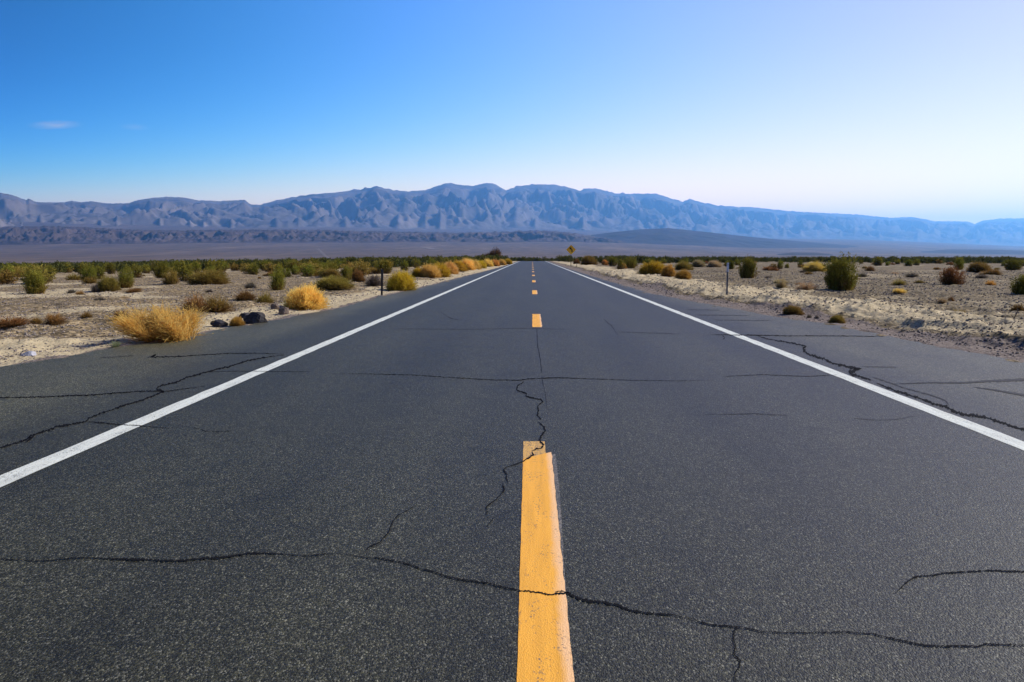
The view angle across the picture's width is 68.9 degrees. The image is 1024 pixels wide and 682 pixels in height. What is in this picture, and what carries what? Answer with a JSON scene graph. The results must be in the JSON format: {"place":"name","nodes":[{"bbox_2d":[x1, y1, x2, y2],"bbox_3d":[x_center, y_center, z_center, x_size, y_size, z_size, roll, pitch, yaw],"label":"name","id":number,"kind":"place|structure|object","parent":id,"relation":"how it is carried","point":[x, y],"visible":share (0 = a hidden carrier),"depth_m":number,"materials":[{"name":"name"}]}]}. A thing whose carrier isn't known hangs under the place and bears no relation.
{"place":"outdoors","nodes":[
{"label":"outdoors","id":0,"kind":"place"},
{"bbox_2d":[0,226,624,244],"bbox_3d":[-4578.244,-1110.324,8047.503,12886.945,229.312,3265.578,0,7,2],"label":"badlands","id":1,"kind":"structure","parent":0,"point":[25,235],"depth_m":7095.33,"materials":[{"name":"stone"}]},
{"bbox_2d":[0,261,1023,681],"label":"road","id":2,"kind":"structure","parent":0,"point":[532,471],"depth_m":4.16,"materials":[{"name":"asphalt"}]},
{"bbox_2d":[0,221,1023,366],"bbox_3d":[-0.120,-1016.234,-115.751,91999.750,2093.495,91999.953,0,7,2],"label":"ground","id":3,"kind":"structure","parent":0,"point":[75,253],"depth_m":33.39,"materials":[{"name":"sand"}]},
{"bbox_2d":[3,264,16,278],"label":"desert shrub","id":4,"kind":"object","parent":3,"relation":"on","point":[8,268],"visible":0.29,"depth_m":59.38,"materials":[{"name":"green plant"}]},
{"bbox_2d":[0,269,20,283],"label":"desert shrub","id":5,"kind":"object","parent":3,"relation":"on","point":[6,277],"visible":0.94,"depth_m":44.22,"materials":[{"name":"green plant"}]},
{"bbox_2d":[0,265,25,276],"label":"desert shrub","id":6,"kind":"object","parent":3,"relation":"on","point":[17,270],"visible":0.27,"depth_m":68.17,"materials":[{"name":"green plant"}]},
{"bbox_2d":[0,313,43,326],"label":"desert shrub","id":7,"kind":"object","parent":3,"relation":"on","point":[17,321],"visible":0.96,"depth_m":14.13,"materials":[{"name":"orange plant"}]},
{"bbox_2d":[21,351,36,355],"bbox_3d":[-6.720,0.197,10.399,0.201,0.113,0.156,2,7,18],"label":"stone","id":8,"kind":"object","parent":3,"relation":"on","point":[29,353],"visible":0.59,"depth_m":10.37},
{"bbox_2d":[20,265,49,293],"bbox_3d":[-19.383,-2.483,30.331,1.063,1.245,1.151,-4,8,-32],"label":"desert shrub","id":9,"kind":"object","parent":3,"relation":"on","point":[35,285],"visible":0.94,"depth_m":30.12,"materials":[{"name":"green plant"}]},
{"bbox_2d":[30,316,42,323],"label":"desert shrub","id":10,"kind":"object","parent":3,"relation":"on","point":[35,320],"visible":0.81,"depth_m":14.54,"materials":[{"name":"orange plant"}]},
{"bbox_2d":[18,262,55,283],"bbox_3d":[-27.935,-4.000,43.921,2.155,1.379,2.082,3,7,25],"label":"desert shrub","id":11,"kind":"object","parent":3,"relation":"on","point":[50,276],"visible":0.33,"depth_m":43.83,"materials":[{"name":"green plant"}]},
{"bbox_2d":[43,308,70,325],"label":"desert shrub","id":12,"kind":"object","parent":3,"relation":"on","point":[51,319],"visible":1,"depth_m":14.34,"materials":[{"name":"orange plant"}]},
{"bbox_2d":[63,262,73,272],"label":"desert shrub","id":13,"kind":"object","parent":3,"relation":"on","point":[69,270],"visible":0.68,"depth_m":92.47,"materials":[{"name":"green plant"}]},
{"bbox_2d":[65,272,80,279],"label":"desert shrub","id":14,"kind":"object","parent":3,"relation":"on","point":[73,277],"visible":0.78,"depth_m":52.89,"materials":[{"name":"green plant"}]},
{"bbox_2d":[76,261,87,274],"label":"desert shrub","id":15,"kind":"object","parent":3,"relation":"on","point":[83,265],"visible":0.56,"depth_m":78.66,"materials":[{"name":"green plant"}]},
{"bbox_2d":[80,311,93,317],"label":"desert shrub","id":16,"kind":"object","parent":3,"relation":"on","point":[85,315],"visible":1,"depth_m":15.79,"materials":[{"name":"orange plant"}]},
{"bbox_2d":[78,262,99,280],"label":"desert shrub","id":17,"kind":"object","parent":3,"relation":"on","point":[90,272],"visible":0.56,"depth_m":47.61,"materials":[{"name":"green plant"}]},
{"bbox_2d":[82,276,96,283],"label":"desert shrub","id":18,"kind":"object","parent":3,"relation":"on","point":[90,280],"visible":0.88,"depth_m":43.87,"materials":[{"name":"green plant"}]},
{"bbox_2d":[89,283,100,292],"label":"desert shrub","id":19,"kind":"object","parent":3,"relation":"on","point":[95,288],"visible":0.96,"depth_m":31.96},
{"bbox_2d":[93,263,105,278],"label":"desert shrub","id":20,"kind":"object","parent":3,"relation":"on","point":[100,273],"visible":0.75,"depth_m":54.66,"materials":[{"name":"green plant"}]},
{"bbox_2d":[97,275,121,291],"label":"desert shrub","id":21,"kind":"object","parent":3,"relation":"on","point":[108,284],"visible":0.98,"depth_m":32.23,"materials":[{"name":"green plant"}]},
{"bbox_2d":[106,263,118,273],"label":"desert shrub","id":22,"kind":"object","parent":3,"relation":"on","point":[110,268],"visible":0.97,"depth_m":78.96,"materials":[{"name":"green plant"}]},
{"bbox_2d":[114,266,135,287],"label":"desert shrub","id":23,"kind":"object","parent":3,"relation":"on","point":[126,280],"visible":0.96,"depth_m":34.51,"materials":[{"name":"green plant"}]},
{"bbox_2d":[125,287,142,292],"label":"desert shrub","id":24,"kind":"object","parent":3,"relation":"on","point":[133,290],"visible":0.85,"depth_m":30.09,"materials":[{"name":"orange plant"}]},
{"bbox_2d":[129,263,145,277],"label":"desert shrub","id":25,"kind":"object","parent":3,"relation":"on","point":[138,270],"visible":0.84,"depth_m":57.58,"materials":[{"name":"green plant"}]},
{"bbox_2d":[140,264,151,273],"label":"desert shrub","id":26,"kind":"object","parent":3,"relation":"on","point":[147,269],"visible":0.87,"depth_m":76.65,"materials":[{"name":"green plant"}]},
{"bbox_2d":[94,300,213,343],"bbox_3d":[-5.748,-0.341,12.021,1.745,0.685,1.573,-1,7,-5],"label":"desert shrub","id":27,"kind":"object","parent":3,"relation":"on","point":[163,324],"visible":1,"depth_m":11.86,"materials":[{"name":"plant"}]},
{"bbox_2d":[152,263,168,277],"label":"desert shrub","id":28,"kind":"object","parent":3,"relation":"on","point":[163,270],"visible":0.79,"depth_m":54.91,"materials":[{"name":"green plant"}]},
{"bbox_2d":[160,269,179,283],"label":"desert shrub","id":29,"kind":"object","parent":3,"relation":"on","point":[171,278],"visible":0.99,"depth_m":39.67,"materials":[{"name":"green plant"}]},
{"bbox_2d":[171,260,194,280],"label":"desert shrub","id":30,"kind":"object","parent":3,"relation":"on","point":[186,271],"visible":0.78,"depth_m":46.48,"materials":[{"name":"green plant"}]},
{"bbox_2d":[178,292,211,311],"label":"desert shrub","id":31,"kind":"object","parent":3,"relation":"on","point":[189,302],"visible":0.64,"depth_m":17.97,"materials":[{"name":"orange plant"}]},
{"bbox_2d":[191,260,201,271],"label":"desert shrub","id":32,"kind":"object","parent":3,"relation":"on","point":[198,266],"visible":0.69,"depth_m":77.01,"materials":[{"name":"green plant"}]},
{"bbox_2d":[181,268,233,284],"bbox_3d":[-15.803,-3.426,38.837,2.575,1.001,2.550,2,7,16],"label":"desert shrub","id":33,"kind":"object","parent":3,"relation":"on","point":[206,277],"visible":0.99,"depth_m":38.44,"materials":[{"name":"green plant"}]},
{"bbox_2d":[203,258,223,272],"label":"desert shrub","id":34,"kind":"object","parent":3,"relation":"on","point":[214,264],"visible":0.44,"depth_m":61.50,"materials":[{"name":"green plant"}]},
{"bbox_2d":[198,292,236,312],"bbox_3d":[-7.200,-0.964,18.233,0.975,0.528,1.059,6,9,41],"label":"desert shrub","id":35,"kind":"object","parent":3,"relation":"on","point":[214,306],"visible":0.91,"depth_m":18.23,"materials":[{"name":"brown plant"}]},
{"bbox_2d":[210,319,227,326],"bbox_3d":[-5.745,-0.313,14.651,0.330,0.210,0.283,-3,7,-27],"label":"boulder","id":36,"kind":"object","parent":3,"relation":"on","point":[218,323],"visible":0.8,"depth_m":14.57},
{"bbox_2d":[217,259,228,271],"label":"desert shrub","id":37,"kind":"object","parent":3,"relation":"on","point":[224,267],"visible":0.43,"depth_m":79.31,"materials":[{"name":"green plant"}]},
{"bbox_2d":[229,262,239,270],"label":"desert shrub","id":38,"kind":"object","parent":3,"relation":"on","point":[236,267],"visible":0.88,"depth_m":90.34,"materials":[{"name":"green plant"}]},
{"bbox_2d":[227,314,245,325],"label":"desert shrub","id":39,"kind":"object","parent":3,"relation":"on","point":[236,321],"visible":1,"depth_m":14.58,"materials":[{"name":"yellow plant"}]},
{"bbox_2d":[230,289,257,300],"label":"desert shrub","id":40,"kind":"object","parent":3,"relation":"on","point":[243,296],"visible":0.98,"depth_m":23.02,"materials":[{"name":"orange plant"}]},
{"bbox_2d":[243,279,254,288],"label":"desert shrub","id":41,"kind":"object","parent":3,"relation":"on","point":[249,285],"visible":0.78,"depth_m":32.30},
{"bbox_2d":[246,263,260,274],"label":"desert shrub","id":42,"kind":"object","parent":3,"relation":"on","point":[254,269],"visible":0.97,"depth_m":62.33,"materials":[{"name":"green plant"}]},
{"bbox_2d":[243,312,267,323],"bbox_3d":[-5.244,-0.454,15.249,0.398,0.297,0.419,6,9,41],"label":"boulder","id":43,"kind":"object","parent":3,"relation":"on","point":[254,317],"visible":0.78,"depth_m":15.12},
{"bbox_2d":[255,291,277,302],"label":"desert shrub","id":44,"kind":"object","parent":3,"relation":"on","point":[265,299],"visible":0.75,"depth_m":20.98,"materials":[{"name":"green plant"}]},
{"bbox_2d":[263,262,277,271],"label":"desert shrub","id":45,"kind":"object","parent":3,"relation":"on","point":[268,267],"visible":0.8,"depth_m":76.87,"materials":[{"name":"green plant"}]},
{"bbox_2d":[268,268,286,290],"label":"desert shrub","id":46,"kind":"object","parent":3,"relation":"on","point":[278,282],"visible":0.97,"depth_m":29.60,"materials":[{"name":"green plant"}]},
{"bbox_2d":[279,307,288,314],"bbox_3d":[-5.437,-0.677,17.815,0.255,0.290,0.246,0,7,2],"label":"boulder","id":47,"kind":"object","parent":3,"relation":"on","point":[283,310],"visible":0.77,"depth_m":17.72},
{"bbox_2d":[282,267,292,277],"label":"desert shrub","id":48,"kind":"object","parent":3,"relation":"on","point":[287,273],"visible":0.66,"depth_m":50.53,"materials":[{"name":"green plant"}]},
{"bbox_2d":[285,259,306,272],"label":"desert shrub","id":49,"kind":"object","parent":3,"relation":"on","point":[296,263],"visible":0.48,"depth_m":65.79,"materials":[{"name":"green plant"}]},
{"bbox_2d":[280,282,330,310],"bbox_3d":[-5.341,-1.181,19.181,1.352,0.755,1.250,1,7,12],"label":"desert shrub","id":50,"kind":"object","parent":3,"relation":"on","point":[304,298],"visible":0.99,"depth_m":18.98,"materials":[{"name":"yellow plant"}]},
{"bbox_2d":[300,263,315,276],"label":"desert shrub","id":51,"kind":"object","parent":3,"relation":"on","point":[308,271],"visible":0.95,"depth_m":50.82,"materials":[{"name":"green plant"}]},
{"bbox_2d":[303,257,320,266],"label":"desert shrub","id":52,"kind":"object","parent":3,"relation":"on","point":[313,261],"visible":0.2,"depth_m":64.62,"materials":[{"name":"green plant"}]},
{"bbox_2d":[301,260,322,271],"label":"desert shrub","id":53,"kind":"object","parent":3,"relation":"on","point":[311,262],"visible":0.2,"depth_m":61.39,"materials":[{"name":"green plant"}]},
{"bbox_2d":[321,268,342,277],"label":"desert shrub","id":54,"kind":"object","parent":3,"relation":"on","point":[331,272],"visible":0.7,"depth_m":47.44,"materials":[{"name":"green plant"}]},
{"bbox_2d":[324,259,340,274],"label":"desert shrub","id":55,"kind":"object","parent":3,"relation":"on","point":[332,266],"visible":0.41,"depth_m":50.54,"materials":[{"name":"green plant"}]},
{"bbox_2d":[312,274,357,289],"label":"desert shrub","id":56,"kind":"object","parent":3,"relation":"on","point":[330,282],"visible":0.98,"depth_m":29.02,"materials":[{"name":"green plant"}]},
{"bbox_2d":[339,264,352,279],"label":"desert shrub","id":57,"kind":"object","parent":3,"relation":"on","point":[346,272],"visible":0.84,"depth_m":41.43,"materials":[{"name":"green plant"}]},
{"bbox_2d":[351,269,366,281],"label":"desert shrub","id":58,"kind":"object","parent":3,"relation":"on","point":[357,275],"visible":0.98,"depth_m":38.40,"materials":[{"name":"orange plant"}]},
{"bbox_2d":[348,258,370,275],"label":"desert shrub","id":59,"kind":"object","parent":3,"relation":"on","point":[364,269],"visible":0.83,"depth_m":53.10,"materials":[{"name":"green plant"}]},
{"bbox_2d":[363,271,383,286],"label":"desert shrub","id":60,"kind":"object","parent":3,"relation":"on","point":[373,281],"visible":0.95,"depth_m":31.83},
{"bbox_2d":[381,269,382,294],"bbox_3d":[-4.540,-1.985,26.041,0.082,1.027,0.042,0,6,-19],"label":"marker post","id":61,"kind":"object","parent":3,"relation":"on","point":[381,281],"visible":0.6,"depth_m":26.03,"materials":[{"name":"metal"}]},
{"bbox_2d":[374,258,392,273],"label":"desert shrub","id":62,"kind":"object","parent":3,"relation":"on","point":[384,266],"visible":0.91,"depth_m":56.86,"materials":[{"name":"green plant"}]},
{"bbox_2d":[383,268,419,290],"bbox_3d":[-4.396,-2.479,29.608,1.503,1.026,1.627,-1,7,-13],"label":"desert shrub","id":63,"kind":"object","parent":3,"relation":"on","point":[400,281],"visible":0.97,"depth_m":29.43,"materials":[{"name":"yellow plant"}]},
{"bbox_2d":[400,260,409,270],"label":"desert shrub","id":64,"kind":"object","parent":3,"relation":"on","point":[404,265],"visible":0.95,"depth_m":70.70,"materials":[{"name":"green plant"}]},
{"bbox_2d":[411,265,421,276],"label":"desert shrub","id":65,"kind":"object","parent":3,"relation":"on","point":[416,271],"visible":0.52,"depth_m":45.58,"materials":[{"name":"yellow plant"}]},
{"bbox_2d":[419,262,441,277],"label":"desert shrub","id":66,"kind":"object","parent":3,"relation":"on","point":[429,271],"visible":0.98,"depth_m":45.13,"materials":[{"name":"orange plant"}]},
{"bbox_2d":[434,261,451,276],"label":"desert shrub","id":67,"kind":"object","parent":3,"relation":"on","point":[445,271],"visible":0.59,"depth_m":47.24,"materials":[{"name":"yellow plant"}]},
{"bbox_2d":[444,260,459,273],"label":"desert shrub","id":68,"kind":"object","parent":3,"relation":"on","point":[454,268],"visible":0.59,"depth_m":54.02,"materials":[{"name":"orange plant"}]},
{"bbox_2d":[451,260,470,271],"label":"desert shrub","id":69,"kind":"object","parent":3,"relation":"on","point":[462,266],"visible":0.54,"depth_m":63.33,"materials":[{"name":"yellow plant"}]},
{"bbox_2d":[460,257,478,269],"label":"desert shrub","id":70,"kind":"object","parent":3,"relation":"on","point":[469,263],"visible":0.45,"depth_m":68.88,"materials":[{"name":"yellow plant"}]},
{"bbox_2d":[484,258,493,266],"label":"desert shrub","id":71,"kind":"object","parent":3,"relation":"on","point":[489,263],"visible":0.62,"depth_m":90.21,"materials":[{"name":"yellow plant"}]},
{"bbox_2d":[479,247,501,256],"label":"desert tree","id":72,"kind":"object","parent":3,"relation":"on","point":[494,252],"visible":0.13,"depth_m":156.26,"materials":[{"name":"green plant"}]},
{"bbox_2d":[0,254,1023,272],"bbox_3d":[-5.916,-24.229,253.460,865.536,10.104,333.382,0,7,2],"label":"distant shrubs","id":73,"kind":"object","parent":3,"relation":"on","point":[59,266],"visible":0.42,"depth_m":132.17,"materials":[{"name":"green plant"}]},
{"bbox_2d":[580,254,598,264],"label":"desert shrub","id":74,"kind":"object","parent":3,"relation":"on","point":[586,260],"visible":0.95,"depth_m":99.47,"materials":[{"name":"brown plant"}]},
{"bbox_2d":[606,256,618,265],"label":"desert shrub","id":75,"kind":"object","parent":3,"relation":"on","point":[612,261],"visible":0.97,"depth_m":90.31,"materials":[{"name":"green plant"}]},
{"bbox_2d":[616,258,625,268],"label":"desert shrub","id":76,"kind":"object","parent":3,"relation":"on","point":[620,265],"visible":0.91,"depth_m":62.80,"materials":[{"name":"green plant"}]},
{"bbox_2d":[623,254,638,267],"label":"desert shrub","id":77,"kind":"object","parent":3,"relation":"on","point":[630,262],"visible":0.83,"depth_m":72.85,"materials":[{"name":"green plant"}]},
{"bbox_2d":[636,259,664,274],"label":"desert shrub","id":78,"kind":"object","parent":3,"relation":"on","point":[653,267],"visible":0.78,"depth_m":48.33,"materials":[{"name":"yellow plant"}]},
{"bbox_2d":[658,264,676,276],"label":"desert shrub","id":79,"kind":"object","parent":3,"relation":"on","point":[668,270],"visible":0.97,"depth_m":40.27,"materials":[{"name":"orange plant"}]},
{"bbox_2d":[674,269,691,279],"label":"desert shrub","id":80,"kind":"object","parent":3,"relation":"on","point":[683,274],"visible":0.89,"depth_m":37.10,"materials":[{"name":"yellow plant"}]},
{"bbox_2d":[674,260,693,269],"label":"desert shrub","id":81,"kind":"object","parent":3,"relation":"on","point":[682,265],"visible":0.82,"depth_m":61.09,"materials":[{"name":"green plant"}]},
{"bbox_2d":[691,259,705,266],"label":"desert shrub","id":82,"kind":"object","parent":3,"relation":"on","point":[697,263],"visible":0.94,"depth_m":82.40,"materials":[{"name":"plant"}]},
{"bbox_2d":[704,260,722,266],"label":"desert shrub","id":83,"kind":"object","parent":3,"relation":"on","point":[714,263],"visible":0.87,"depth_m":79.00,"materials":[{"name":"plant"}]},
{"bbox_2d":[726,263,728,294],"bbox_3d":[6.670,-1.873,23.125,0.068,1.101,0.042,0,7,2],"label":"marker post","id":84,"kind":"object","parent":3,"relation":"on","point":[727,279],"visible":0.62,"depth_m":23.13,"materials":[{"name":"metal"}]},
{"bbox_2d":[738,255,758,277],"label":"desert shrub","id":85,"kind":"object","parent":3,"relation":"on","point":[745,271],"visible":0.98,"depth_m":40.20,"materials":[{"name":"green plant"}]},
{"bbox_2d":[774,277,786,287],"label":"desert shrub","id":86,"kind":"object","parent":3,"relation":"on","point":[781,283],"visible":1,"depth_m":27.09,"materials":[{"name":"plant"}]},
{"bbox_2d":[782,304,805,315],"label":"desert shrub","id":87,"kind":"object","parent":3,"relation":"on","point":[792,310],"visible":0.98,"depth_m":17.20,"materials":[{"name":"brown plant"}]},
{"bbox_2d":[795,281,819,290],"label":"desert shrub","id":88,"kind":"object","parent":3,"relation":"on","point":[808,286],"visible":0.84,"depth_m":25.25,"materials":[{"name":"plant"}]},
{"bbox_2d":[800,261,826,271],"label":"desert shrub","id":89,"kind":"object","parent":3,"relation":"on","point":[813,266],"visible":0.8,"depth_m":55.64,"materials":[{"name":"yellow plant"}]},
{"bbox_2d":[828,314,846,323],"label":"desert shrub","id":90,"kind":"object","parent":3,"relation":"on","point":[837,319],"visible":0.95,"depth_m":15.28,"materials":[{"name":"green plant"}]},
{"bbox_2d":[820,251,860,290],"bbox_3d":[11.460,-2.407,25.945,1.437,1.469,1.460,-3,7,-22],"label":"desert shrub","id":91,"kind":"object","parent":3,"relation":"on","point":[840,275],"visible":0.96,"depth_m":25.74,"materials":[{"name":"green plant"}]},
{"bbox_2d":[873,256,882,265],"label":"desert shrub","id":92,"kind":"object","parent":3,"relation":"on","point":[878,261],"visible":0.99,"depth_m":90.43,"materials":[{"name":"green plant"}]},
{"bbox_2d":[889,279,909,284],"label":"desert shrub","id":93,"kind":"object","parent":3,"relation":"on","point":[899,282],"visible":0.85,"depth_m":30.64,"materials":[{"name":"green plant"}]},
{"bbox_2d":[937,266,968,284],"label":"desert shrub","id":94,"kind":"object","parent":3,"relation":"on","point":[950,275],"visible":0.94,"depth_m":30.48,"materials":[{"name":"brown plant"}]},
{"bbox_2d":[954,257,965,269],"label":"desert shrub","id":95,"kind":"object","parent":3,"relation":"on","point":[959,263],"visible":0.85,"depth_m":63.27,"materials":[{"name":"green plant"}]},
{"bbox_2d":[965,259,992,272],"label":"desert shrub","id":96,"kind":"object","parent":3,"relation":"on","point":[976,267],"visible":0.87,"depth_m":54.00,"materials":[{"name":"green plant"}]},
{"bbox_2d":[980,266,1002,274],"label":"desert shrub","id":97,"kind":"object","parent":3,"relation":"on","point":[993,272],"visible":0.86,"depth_m":46.26,"materials":[{"name":"brown plant"}]},
{"bbox_2d":[1003,258,1023,269],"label":"desert shrub","id":98,"kind":"object","parent":3,"relation":"on","point":[1010,265],"visible":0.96,"depth_m":63.38,"materials":[{"name":"green plant"}]},
{"bbox_2d":[1008,272,1023,294],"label":"desert shrub","id":99,"kind":"object","parent":3,"relation":"on","point":[1017,287],"visible":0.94,"depth_m":23.42,"materials":[{"name":"green plant"}]},
{"bbox_2d":[1009,303,1023,310],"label":"desert shrub","id":100,"kind":"object","parent":3,"relation":"on","point":[1019,307],"visible":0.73,"depth_m":16.20,"materials":[{"name":"plant"}]},
{"bbox_2d":[0,183,1023,245],"bbox_3d":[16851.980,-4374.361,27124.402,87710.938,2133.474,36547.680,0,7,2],"label":"mountains","id":101,"kind":"structure","parent":0,"point":[483,206],"depth_m":18528.93,"materials":[{"name":"stone"}]},
{"bbox_2d":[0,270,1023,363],"bbox_3d":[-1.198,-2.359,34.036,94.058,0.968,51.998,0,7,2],"label":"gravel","id":102,"kind":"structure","parent":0,"point":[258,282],"depth_m":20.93,"materials":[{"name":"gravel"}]},
{"bbox_2d":[0,0,1023,223],"label":"sky","id":103,"kind":"structure","parent":0,"point":[880,108],"materials":[{"name":"blue"}]},
{"bbox_2d":[591,228,854,247],"bbox_3d":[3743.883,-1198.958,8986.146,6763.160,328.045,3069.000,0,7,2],"label":"dark hill","id":104,"kind":"structure","parent":0,"point":[666,236],"depth_m":8279.15,"materials":[{"name":"stone"}]},
{"bbox_2d":[777,252,831,255],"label":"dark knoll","id":105,"kind":"structure","parent":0,"point":[812,254],"depth_m":4008.54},
{"bbox_2d":[921,249,1023,254],"bbox_3d":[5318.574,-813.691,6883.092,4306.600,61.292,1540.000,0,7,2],"label":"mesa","id":106,"kind":"structure","parent":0,"point":[967,251],"depth_m":6460.80,"materials":[{"name":"stone"}]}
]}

